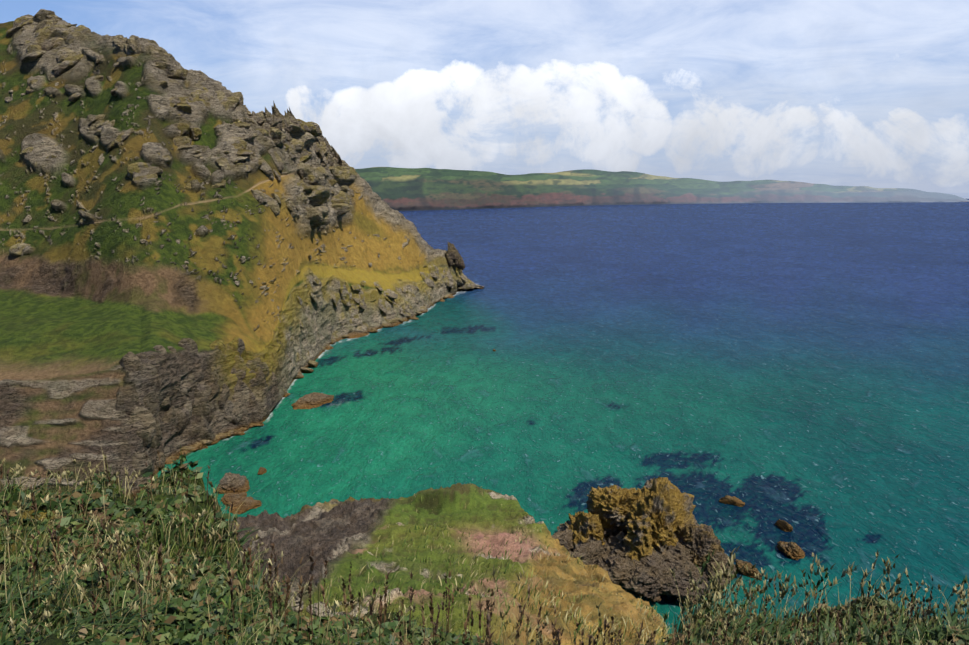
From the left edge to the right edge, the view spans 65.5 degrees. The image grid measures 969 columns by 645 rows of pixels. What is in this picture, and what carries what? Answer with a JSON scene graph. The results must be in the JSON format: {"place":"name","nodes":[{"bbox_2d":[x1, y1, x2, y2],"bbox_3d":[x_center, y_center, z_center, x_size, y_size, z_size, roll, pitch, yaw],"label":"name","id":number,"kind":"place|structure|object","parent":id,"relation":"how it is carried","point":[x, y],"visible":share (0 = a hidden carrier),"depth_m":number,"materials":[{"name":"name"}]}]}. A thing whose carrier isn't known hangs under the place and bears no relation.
{"place":"outdoors","nodes":[
{"label":"outdoors","id":0,"kind":"place"},
{"bbox_2d":[0,20,483,497],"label":"headland","id":1,"kind":"structure","parent":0,"point":[94,299],"depth_m":178.45,"materials":[{"name":"plant"}]},
{"bbox_2d":[3,9,475,486],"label":"rocks","id":2,"kind":"object","parent":1,"relation":"on","point":[50,34],"visible":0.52,"depth_m":201.72,"materials":[{"name":"grey stone"}]},
{"bbox_2d":[248,100,464,269],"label":"rock pinnacles","id":3,"kind":"object","parent":1,"relation":"on","point":[276,118],"visible":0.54,"depth_m":220.46,"materials":[{"name":"grey stone"}]},
{"bbox_2d":[229,483,667,644],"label":"promontory","id":4,"kind":"structure","parent":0,"point":[338,535],"depth_m":36.18,"materials":[{"name":"green plant"}]},
{"bbox_2d":[0,465,943,644],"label":"leafy plants","id":5,"kind":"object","parent":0,"point":[52,639],"depth_m":11.84,"materials":[{"name":"green plant"}]},
{"bbox_2d":[287,595,350,616],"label":"stones","id":6,"kind":"object","parent":5,"relation":"on","point":[296,610],"visible":0.23,"depth_m":9.98,"materials":[{"name":"grey stone"}]},
{"bbox_2d":[0,445,968,644],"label":"grass","id":7,"kind":"structure","parent":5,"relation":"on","point":[919,628],"depth_m":10.34,"materials":[{"name":"green plant"}]},
{"bbox_2d":[0,453,968,644],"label":"leaf clumps","id":8,"kind":"object","parent":5,"relation":"on","point":[198,612],"visible":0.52,"depth_m":8.97,"materials":[{"name":"green plant"}]},
{"bbox_2d":[0,0,968,198],"label":"sky","id":9,"kind":"structure","parent":0,"point":[871,93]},
{"bbox_2d":[156,199,968,633],"bbox_3d":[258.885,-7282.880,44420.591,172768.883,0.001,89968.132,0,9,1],"label":"sea","id":10,"kind":"structure","parent":0,"point":[802,369],"depth_m":181.54,"materials":[{"name":"teal liquid"}]},
{"bbox_2d":[216,332,804,580],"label":"rocks","id":11,"kind":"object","parent":10,"relation":"in","point":[229,483],"visible":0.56,"depth_m":112.58,"materials":[{"name":"brown stone"}]},
{"bbox_2d":[551,477,736,603],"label":"island rock","id":12,"kind":"object","parent":10,"relation":"in","point":[647,537],"visible":0.92,"depth_m":88.83,"materials":[{"name":"brown stone"}]},
{"bbox_2d":[355,167,968,210],"bbox_3d":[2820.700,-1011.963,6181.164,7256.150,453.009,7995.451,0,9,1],"label":"headland","id":13,"kind":"structure","parent":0,"point":[409,189],"depth_m":4782.20,"materials":[{"name":"green plant"}]}
]}

